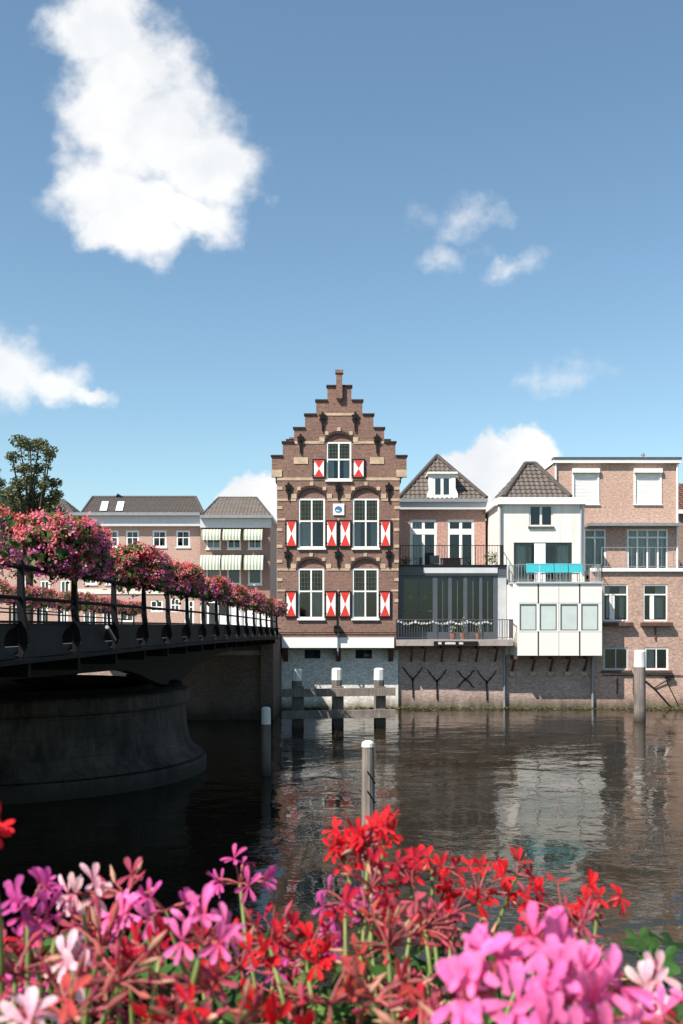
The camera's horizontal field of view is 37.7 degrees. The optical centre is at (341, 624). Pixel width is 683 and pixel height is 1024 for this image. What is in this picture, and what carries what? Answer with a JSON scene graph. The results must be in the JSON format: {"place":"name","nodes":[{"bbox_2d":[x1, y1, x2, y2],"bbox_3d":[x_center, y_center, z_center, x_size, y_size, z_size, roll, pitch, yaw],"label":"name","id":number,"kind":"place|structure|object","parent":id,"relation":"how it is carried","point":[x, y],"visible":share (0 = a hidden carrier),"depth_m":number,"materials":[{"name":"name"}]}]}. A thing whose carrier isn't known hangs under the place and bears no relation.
{"place":"outdoors","nodes":[
{"label":"outdoors","id":0,"kind":"place"},
{"bbox_2d":[69,494,203,624],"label":"long brick house","id":1,"kind":"structure","parent":0,"point":[170,525],"depth_m":95.00,"materials":[{"name":"red brick"}]},
{"bbox_2d":[83,612,95,621],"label":"shop window","id":2,"kind":"structure","parent":1,"relation":"in","point":[87,619],"depth_m":95.21,"materials":[{"name":"white paint"}]},
{"bbox_2d":[84,580,96,584],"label":"window","id":3,"kind":"structure","parent":1,"relation":"in","point":[87,582],"depth_m":95.05,"materials":[{"name":"white paint"}]},
{"bbox_2d":[109,531,117,547],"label":"window","id":4,"kind":"structure","parent":1,"relation":"in","point":[116,532],"depth_m":95.07,"materials":[{"name":"white paint"}]},
{"bbox_2d":[120,615,132,621],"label":"shop window","id":5,"kind":"structure","parent":1,"relation":"in","point":[126,617],"depth_m":95.05,"materials":[{"name":"white paint"}]},
{"bbox_2d":[126,531,138,544],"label":"window","id":6,"kind":"structure","parent":1,"relation":"in","point":[127,537],"depth_m":95.05,"materials":[{"name":"white paint"}]},
{"bbox_2d":[150,600,162,611],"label":"shop window","id":7,"kind":"structure","parent":1,"relation":"in","point":[151,601],"depth_m":95.05,"materials":[{"name":"white paint"}]},
{"bbox_2d":[152,531,166,547],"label":"window","id":8,"kind":"structure","parent":1,"relation":"in","point":[155,537],"depth_m":95.05,"materials":[{"name":"white paint"}]},
{"bbox_2d":[170,598,179,611],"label":"shop window","id":9,"kind":"structure","parent":1,"relation":"in","point":[173,605],"depth_m":95.05,"materials":[{"name":"white paint"}]},
{"bbox_2d":[175,531,190,547],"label":"window","id":10,"kind":"structure","parent":1,"relation":"in","point":[177,537],"depth_m":95.05,"materials":[{"name":"white paint"}]},
{"bbox_2d":[184,600,193,622],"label":"shop window","id":11,"kind":"structure","parent":1,"relation":"in","point":[192,601],"depth_m":95.05,"materials":[{"name":"white paint"}]},
{"bbox_2d":[0,708,682,1017],"bbox_3d":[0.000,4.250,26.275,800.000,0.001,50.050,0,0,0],"label":"water","id":12,"kind":"structure","parent":0,"point":[573,795],"depth_m":22.08,"materials":[{"name":"black liquid"}]},
{"bbox_2d":[77,671,126,675],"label":"quay wall","id":13,"kind":"structure","parent":12,"relation":"in","point":[114,673],"depth_m":51.30,"materials":[{"name":"brick"}]},
{"bbox_2d":[0,674,205,804],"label":"bridge pier","id":14,"kind":"structure","parent":12,"relation":"in","point":[80,736],"depth_m":25.40,"materials":[{"name":"stone"}]},
{"bbox_2d":[0,560,281,684],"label":"bridge","id":15,"kind":"structure","parent":14,"relation":"on","point":[155,653],"depth_m":17.41,"materials":[{"name":"metal"}]},
{"bbox_2d":[0,579,16,603],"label":"flower basket","id":16,"kind":"object","parent":15,"relation":"attached to","point":[5,586],"visible":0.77,"depth_m":27.45,"materials":[{"name":"pink plant"}]},
{"bbox_2d":[0,501,26,573],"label":"flower basket","id":17,"kind":"object","parent":15,"relation":"attached to","point":[6,550],"visible":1,"depth_m":10.00,"materials":[{"name":"pink plant"}]},
{"bbox_2d":[6,585,60,611],"bbox_3d":[-9.500,-0.793,30.718,1.158,0.868,3.750,0,0,0],"label":"flower basket","id":18,"kind":"object","parent":15,"relation":"attached to","point":[42,592],"visible":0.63,"depth_m":30.29,"materials":[{"name":"pink plant"}]},
{"bbox_2d":[3,507,118,595],"bbox_3d":[-3.676,-0.953,13.399,1.272,1.158,2.628,0,0,0],"label":"flower basket","id":19,"kind":"object","parent":15,"relation":"attached to","point":[77,547],"visible":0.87,"depth_m":12.56,"materials":[{"name":"pink plant"}]},
{"bbox_2d":[52,590,97,614],"bbox_3d":[-9.329,-0.764,34.984,1.235,0.931,3.798,0,0,0],"label":"flower basket","id":20,"kind":"object","parent":15,"relation":"attached to","point":[82,596],"visible":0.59,"depth_m":34.51,"materials":[{"name":"pink plant"}]},
{"bbox_2d":[87,595,124,616],"bbox_3d":[-9.237,-0.724,39.272,1.262,0.913,3.864,0,0,0],"label":"flower basket","id":21,"kind":"object","parent":15,"relation":"attached to","point":[104,609],"visible":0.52,"depth_m":38.10,"materials":[{"name":"pink plant"}]},
{"bbox_2d":[117,600,140,618],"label":"flower basket","id":22,"kind":"object","parent":15,"relation":"attached to","point":[132,612],"visible":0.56,"depth_m":42.37,"materials":[{"name":"pink plant"}]},
{"bbox_2d":[98,541,179,601],"bbox_3d":[-3.611,-0.934,17.590,1.322,1.033,2.140,0,0,0],"label":"flower basket","id":23,"kind":"object","parent":15,"relation":"attached to","point":[149,566],"visible":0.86,"depth_m":16.90,"materials":[{"name":"pink plant"}]},
{"bbox_2d":[158,558,208,604],"bbox_3d":[-3.503,-0.945,21.867,1.105,1.013,2.648,0,0,0],"label":"flower basket","id":24,"kind":"object","parent":15,"relation":"attached to","point":[190,580],"visible":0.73,"depth_m":21.10,"materials":[{"name":"pink plant"}]},
{"bbox_2d":[195,575,234,606],"bbox_3d":[-3.333,-0.882,25.934,1.078,0.808,2.503,0,0,0],"label":"flower basket","id":25,"kind":"object","parent":15,"relation":"attached to","point":[223,591],"visible":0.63,"depth_m":25.25,"materials":[{"name":"pink plant"}]},
{"bbox_2d":[219,582,252,611],"bbox_3d":[-3.192,-0.830,30.191,1.032,0.886,2.426,0,0,0],"label":"flower basket","id":26,"kind":"object","parent":15,"relation":"attached to","point":[240,596],"visible":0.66,"depth_m":29.47,"materials":[{"name":"pink plant"}]},
{"bbox_2d":[235,589,266,613],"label":"flower basket","id":27,"kind":"object","parent":15,"relation":"attached to","point":[258,604],"visible":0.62,"depth_m":33.61,"materials":[{"name":"pink plant"}]},
{"bbox_2d":[252,596,277,616],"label":"flower basket","id":28,"kind":"object","parent":15,"relation":"attached to","point":[272,607],"visible":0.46,"depth_m":37.84,"materials":[{"name":"pink plant"}]},
{"bbox_2d":[267,600,288,619],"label":"flower basket","id":29,"kind":"object","parent":15,"relation":"attached to","point":[280,606],"visible":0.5,"depth_m":42.17,"materials":[{"name":"pink plant"}]},
{"bbox_2d":[181,632,281,719],"bbox_3d":[-8.025,2.600,48.850,9.950,4.500,8.300,0,0,0],"label":"bridge abutment","id":30,"kind":"object","parent":12,"relation":"in","point":[243,683],"visible":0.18,"depth_m":45.00,"materials":[{"name":"brick"}]},
{"bbox_2d":[261,707,270,775],"bbox_3d":[-2.137,3.685,28.300,0.271,2.729,0.271,0,0,0],"label":"mooring pile","id":31,"kind":"object","parent":12,"relation":"in","point":[265,741],"visible":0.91,"depth_m":28.19,"materials":[{"name":"grey wood"}]},
{"bbox_2d":[282,668,395,728],"bbox_3d":[-0.115,3.420,41.445,4.643,3.260,1.349,0,0,0],"label":"mooring fender","id":32,"kind":"object","parent":12,"relation":"in","point":[337,714],"visible":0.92,"depth_m":40.77,"materials":[{"name":"grey wood"}]},
{"bbox_2d":[361,740,375,891],"bbox_3d":[0.431,3.450,15.966,0.231,3.200,0.287,0,0,0],"label":"mooring pile","id":33,"kind":"object","parent":12,"relation":"in","point":[368,787],"visible":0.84,"depth_m":15.91,"materials":[{"name":"grey wood"}]},
{"bbox_2d":[286,705,682,710],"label":"water weed","id":34,"kind":"object","parent":12,"relation":"on","point":[585,708],"visible":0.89,"depth_m":50.51,"materials":[{"name":"green plant"}]},
{"bbox_2d":[634,650,645,720],"bbox_3d":[13.215,3.079,44.300,0.515,3.942,0.515,0,0,0],"label":"mooring pile","id":35,"kind":"object","parent":12,"relation":"in","point":[639,685],"visible":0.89,"depth_m":44.10,"materials":[{"name":"grey wood"}]},
{"bbox_2d":[0,0,682,521],"label":"sky","id":36,"kind":"structure","parent":0,"point":[469,212],"materials":[{"name":"blue"}]},
{"bbox_2d":[678,483,682,567],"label":"red roofed house","id":37,"kind":"structure","parent":0,"point":[680,514],"depth_m":64.00,"materials":[{"name":"brown brick"}]},
{"label":"street","id":38,"kind":"structure","parent":0,"visible":0},
{"bbox_2d":[0,469,18,580],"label":"tree","id":39,"kind":"object","parent":38,"relation":"on","point":[3,502],"visible":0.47,"depth_m":61.69,"materials":[{"name":"plant"}]},
{"bbox_2d":[1,434,67,623],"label":"tree","id":40,"kind":"object","parent":38,"relation":"on","point":[33,499],"visible":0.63,"depth_m":67.48,"materials":[{"name":"green plant"}]},
{"bbox_2d":[0,499,79,623],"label":"grey roofed house","id":41,"kind":"structure","parent":38,"relation":"on","point":[60,585],"depth_m":112.00,"materials":[{"name":"brick"}]},
{"bbox_2d":[12,606,16,620],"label":"window","id":42,"kind":"structure","parent":41,"relation":"in","point":[12,606],"depth_m":112.19,"materials":[{"name":"white paint"}]},
{"bbox_2d":[36,607,47,623],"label":"window","id":43,"kind":"structure","parent":41,"relation":"in","point":[45,609],"depth_m":112.19,"materials":[{"name":"glass"}]},
{"bbox_2d":[40,580,49,588],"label":"window","id":44,"kind":"structure","parent":41,"relation":"in","point":[41,581],"depth_m":112.05,"materials":[{"name":"white paint"}]},
{"bbox_2d":[60,609,67,620],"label":"window","id":45,"kind":"structure","parent":41,"relation":"in","point":[62,618],"depth_m":112.05,"materials":[{"name":"white paint"}]},
{"bbox_2d":[60,580,69,591],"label":"window","id":46,"kind":"structure","parent":41,"relation":"in","point":[61,581],"depth_m":112.05,"materials":[{"name":"white paint"}]},
{"bbox_2d":[200,497,276,627],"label":"awning house","id":47,"kind":"structure","parent":38,"relation":"on","point":[238,540],"depth_m":94.00,"materials":[{"name":"white paint"}]},
{"bbox_2d":[205,539,221,549],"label":"window","id":48,"kind":"structure","parent":47,"relation":"in","point":[210,544],"depth_m":94.03,"materials":[{"name":"white paint"}]},
{"bbox_2d":[226,538,241,549],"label":"window","id":49,"kind":"structure","parent":47,"relation":"in","point":[228,548],"depth_m":94.03,"materials":[{"name":"white paint"}]},
{"bbox_2d":[227,570,240,584],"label":"window","id":50,"kind":"structure","parent":47,"relation":"in","point":[227,570],"depth_m":94.03,"materials":[{"name":"white paint"}]},
{"bbox_2d":[247,570,261,584],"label":"window","id":51,"kind":"structure","parent":47,"relation":"in","point":[249,583],"depth_m":94.03,"materials":[{"name":"white paint"}]},
{"bbox_2d":[247,540,262,549],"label":"window","id":52,"kind":"structure","parent":47,"relation":"in","point":[250,542],"depth_m":94.03,"materials":[{"name":"white paint"}]},
{"bbox_2d":[271,370,407,707],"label":"stepped gable house","id":53,"kind":"structure","parent":38,"relation":"on","point":[339,470],"depth_m":50.00,"materials":[{"name":"brick"}]},
{"bbox_2d":[297,569,324,619],"bbox_3d":[-1.520,-1.528,50.062,1.402,2.585,0.324,0,0,0],"label":"window","id":54,"kind":"structure","parent":53,"relation":"in","point":[309,580],"depth_m":50.06,"materials":[{"name":"white paint"}]},
{"bbox_2d":[297,499,325,549],"bbox_3d":[-1.490,-5.040,50.062,1.422,2.560,0.324,0,0,0],"label":"window","id":55,"kind":"structure","parent":53,"relation":"in","point":[310,510],"depth_m":50.06,"materials":[{"name":"white paint"}]},
{"bbox_2d":[305,650,319,657],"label":"cellar window","id":56,"kind":"structure","parent":53,"relation":"in","point":[305,650],"depth_m":51.03,"materials":[{"name":"black paint"}]},
{"bbox_2d":[325,442,351,481],"bbox_3d":[-0.135,-8.155,50.062,1.342,1.990,0.324,0,0,0],"label":"window","id":57,"kind":"structure","parent":53,"relation":"in","point":[335,451],"depth_m":50.06,"materials":[{"name":"white paint"}]},
{"bbox_2d":[355,650,371,657],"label":"cellar window","id":58,"kind":"structure","parent":53,"relation":"in","point":[355,650],"depth_m":51.03,"materials":[{"name":"black paint"}]},
{"bbox_2d":[351,569,378,619],"bbox_3d":[1.192,-1.528,50.062,1.407,2.585,0.324,0,0,0],"label":"window","id":59,"kind":"structure","parent":53,"relation":"in","point":[363,580],"depth_m":50.06,"materials":[{"name":"white paint"}]},
{"bbox_2d":[352,499,379,549],"bbox_3d":[1.213,-5.040,50.062,1.417,2.560,0.324,0,0,0],"label":"window","id":60,"kind":"structure","parent":53,"relation":"in","point":[364,510],"depth_m":50.06,"materials":[{"name":"white paint"}]},
{"bbox_2d":[395,454,512,707],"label":"veranda house","id":61,"kind":"structure","parent":38,"relation":"on","point":[442,503],"depth_m":51.27,"materials":[{"name":"grey brick"}]},
{"bbox_2d":[399,556,411,564],"bbox_3d":[3.360,-3.234,53.002,0.731,0.848,0.647,0,0,0],"label":"potted plant","id":62,"kind":"object","parent":61,"relation":"on","point":[402,561],"visible":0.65,"depth_m":52.96,"materials":[{"name":"green plant"}]},
{"bbox_2d":[410,520,436,564],"bbox_3d":[4.586,-4.354,56.122,1.501,3.108,0.204,0,0,0],"label":"french door","id":63,"kind":"structure","parent":61,"relation":"in","point":[418,531],"depth_m":56.03,"materials":[{"name":"white paint"}]},
{"bbox_2d":[426,553,432,563],"bbox_3d":[4.760,-3.360,54.380,0.500,1.100,0.480,0,0,0],"label":"garden chair","id":64,"kind":"object","parent":61,"relation":"on","point":[428,558],"visible":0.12,"depth_m":54.14,"materials":[{"name":"black paint"}]},
{"bbox_2d":[429,555,438,564],"bbox_3d":[4.958,-3.260,53.580,0.500,0.900,0.480,0,0,0],"label":"garden chair","id":65,"kind":"object","parent":61,"relation":"on","point":[431,558],"visible":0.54,"depth_m":53.34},
{"bbox_2d":[433,476,450,496],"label":"dormer window","id":66,"kind":"structure","parent":61,"relation":"in","point":[441,484],"depth_m":55.60,"materials":[{"name":"white paint"}]},
{"bbox_2d":[397,620,491,624],"bbox_3d":[5.135,-0.109,49.870,4.753,0.297,0.118,0,0,0],"label":"garland","id":67,"kind":"object","parent":61,"relation":"hanging from","point":[445,623],"visible":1,"depth_m":49.87,"materials":[{"name":"white plant"}]},
{"bbox_2d":[440,558,460,564],"bbox_3d":[5.858,-3.190,53.500,1.100,0.760,0.700,0,0,0],"label":"terrace table","id":68,"kind":"object","parent":61,"relation":"on","point":[443,561],"visible":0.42,"depth_m":53.20,"materials":[{"name":"brown wood"}]},
{"bbox_2d":[450,623,455,638],"bbox_3d":[5.648,0.300,50.590,0.357,0.837,0.351,0,0,0],"label":"potted plant","id":69,"kind":"object","parent":61,"relation":"on","point":[453,631],"visible":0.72,"depth_m":50.52,"materials":[{"name":"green plant"}]},
{"bbox_2d":[447,520,473,564],"bbox_3d":[6.678,-4.354,56.060,1.506,3.108,0.080,0,0,0],"label":"french door","id":70,"kind":"structure","parent":61,"relation":"in","point":[460,531],"depth_m":56.03,"materials":[{"name":"white paint"}]},
{"bbox_2d":[460,617,465,638],"bbox_3d":[6.150,0.150,50.667,0.359,1.138,0.398,0,0,0],"label":"potted plant","id":71,"kind":"object","parent":61,"relation":"on","point":[464,634],"visible":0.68,"depth_m":50.61,"materials":[{"name":"green plant"}]},
{"bbox_2d":[476,625,480,638],"bbox_3d":[6.904,0.242,50.600,0.345,0.953,0.396,0,0,0],"label":"potted plant","id":72,"kind":"object","parent":61,"relation":"on","point":[477,633],"visible":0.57,"depth_m":50.50,"materials":[{"name":"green plant"}]},
{"bbox_2d":[483,552,496,563],"bbox_3d":[7.928,-3.371,53.007,0.820,1.122,0.825,0,0,0],"label":"potted plant","id":73,"kind":"object","parent":61,"relation":"on","point":[492,558],"visible":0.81,"depth_m":52.90,"materials":[{"name":"green plant"}]},
{"bbox_2d":[485,461,602,707],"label":"white house","id":74,"kind":"structure","parent":38,"relation":"on","point":[534,511],"depth_m":51.20,"materials":[{"name":"beige paint"}]},
{"bbox_2d":[526,563,539,581],"bbox_3d":[9.668,-2.640,50.730,0.670,0.940,0.480,0,0,0],"label":"garden chair","id":75,"kind":"object","parent":74,"relation":"on","point":[529,569],"visible":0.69,"depth_m":50.49,"materials":[{"name":"teal fabric"}]},
{"bbox_2d":[528,505,553,527],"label":"window","id":76,"kind":"structure","parent":74,"relation":"in","point":[540,525],"depth_m":52.24,"materials":[{"name":"beige paint"}]},
{"bbox_2d":[514,543,571,581],"bbox_3d":[10.513,-3.188,52.187,3.038,2.236,0.474,0,0,0],"label":"sliding door","id":77,"kind":"structure","parent":74,"relation":"in","point":[522,551],"depth_m":52.38,"materials":[{"name":"white glass"}]},
{"bbox_2d":[540,563,552,581],"bbox_3d":[10.368,-2.640,50.730,0.670,0.940,0.480,0,0,0],"label":"garden chair","id":78,"kind":"object","parent":74,"relation":"on","point":[544,569],"visible":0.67,"depth_m":50.49,"materials":[{"name":"teal fabric"}]},
{"bbox_2d":[554,563,567,581],"bbox_3d":[11.099,-2.640,50.730,0.670,0.940,0.480,0,0,0],"label":"garden chair","id":79,"kind":"object","parent":74,"relation":"on","point":[556,569],"visible":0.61,"depth_m":50.49,"materials":[{"name":"teal fabric"}]},
{"bbox_2d":[569,563,581,581],"bbox_3d":[11.820,-2.640,50.730,0.670,0.940,0.480,0,0,0],"label":"garden chair","id":80,"kind":"object","parent":74,"relation":"on","point":[573,569],"visible":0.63,"depth_m":50.49,"materials":[{"name":"teal fabric"}]},
{"bbox_2d":[543,453,682,707],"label":"pale brick house","id":81,"kind":"structure","parent":38,"relation":"on","point":[631,524],"depth_m":52.80,"materials":[{"name":"beige brick"}]},
{"bbox_2d":[584,529,605,571],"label":"terrace window","id":82,"kind":"structure","parent":81,"relation":"in","point":[593,538],"depth_m":55.19,"materials":[{"name":"grey glass"}]},
{"bbox_2d":[601,648,631,672],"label":"lower window","id":83,"kind":"structure","parent":81,"relation":"in","point":[605,670],"depth_m":51.23,"materials":[{"name":"grey paint"}]},
{"bbox_2d":[602,584,633,625],"bbox_3d":[14.059,-1.014,51.162,1.620,2.130,0.524,0,0,0],"label":"casement window","id":84,"kind":"structure","parent":81,"relation":"in","point":[608,601],"depth_m":51.23,"materials":[{"name":"white paint"}]},
{"bbox_2d":[627,529,667,567],"bbox_3d":[16.830,-4.040,55.122,2.255,2.480,0.205,0,0,0],"label":"terrace window","id":85,"kind":"structure","parent":81,"relation":"in","point":[635,537],"depth_m":55.19,"materials":[{"name":"white glass"}]},
{"bbox_2d":[640,584,672,625],"bbox_3d":[16.092,-1.014,51.162,1.589,2.130,0.524,0,0,0],"label":"casement window","id":86,"kind":"structure","parent":81,"relation":"in","point":[658,603],"depth_m":51.23,"materials":[{"name":"white paint"}]},
{"bbox_2d":[645,648,671,672],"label":"lower window","id":87,"kind":"structure","parent":81,"relation":"in","point":[650,668],"depth_m":51.23,"materials":[{"name":"white paint"}]},
{"bbox_3d":[0.000,0.658,0.790,2.400,0.335,0.780,0,0,0],"label":"flower box","id":88,"kind":"object","parent":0,"visible":0},
{"bbox_2d":[0,805,93,1023],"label":"geranium","id":89,"kind":"object","parent":88,"relation":"in","point":[22,972],"visible":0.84,"depth_m":0.70,"materials":[{"name":"pink plant"}]},
{"bbox_2d":[5,856,175,1023],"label":"geranium","id":90,"kind":"object","parent":88,"relation":"in","point":[93,970],"visible":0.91,"depth_m":0.70,"materials":[{"name":"pink plant"}]},
{"bbox_2d":[109,877,246,1023],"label":"geranium","id":91,"kind":"object","parent":88,"relation":"in","point":[173,1003],"visible":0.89,"depth_m":0.61,"materials":[{"name":"pink plant"}]},
{"bbox_2d":[198,843,347,1023],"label":"geranium","id":92,"kind":"object","parent":88,"relation":"in","point":[258,1003],"visible":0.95,"depth_m":0.80,"materials":[{"name":"red plant"}]},
{"bbox_2d":[277,813,396,1023],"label":"geranium","id":93,"kind":"object","parent":88,"relation":"in","point":[336,1005],"visible":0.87,"depth_m":0.88,"materials":[{"name":"red plant"}]},
{"bbox_2d":[339,805,471,1023],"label":"geranium","id":94,"kind":"object","parent":88,"relation":"in","point":[404,986],"visible":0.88,"depth_m":0.85,"materials":[{"name":"red plant"}]},
{"bbox_2d":[417,846,594,1023],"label":"geranium","id":95,"kind":"object","parent":88,"relation":"in","point":[464,990],"visible":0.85,"depth_m":0.46,"materials":[{"name":"pink plant"}]},
{"bbox_2d":[479,869,656,1023],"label":"geranium","id":96,"kind":"object","parent":88,"relation":"in","point":[587,970],"visible":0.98,"depth_m":0.47,"materials":[{"name":"pink plant"}]},
{"bbox_2d":[609,926,682,1023],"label":"geranium","id":97,"kind":"object","parent":88,"relation":"in","point":[656,966],"visible":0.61,"depth_m":0.60,"materials":[{"name":"pink plant"}]}
]}

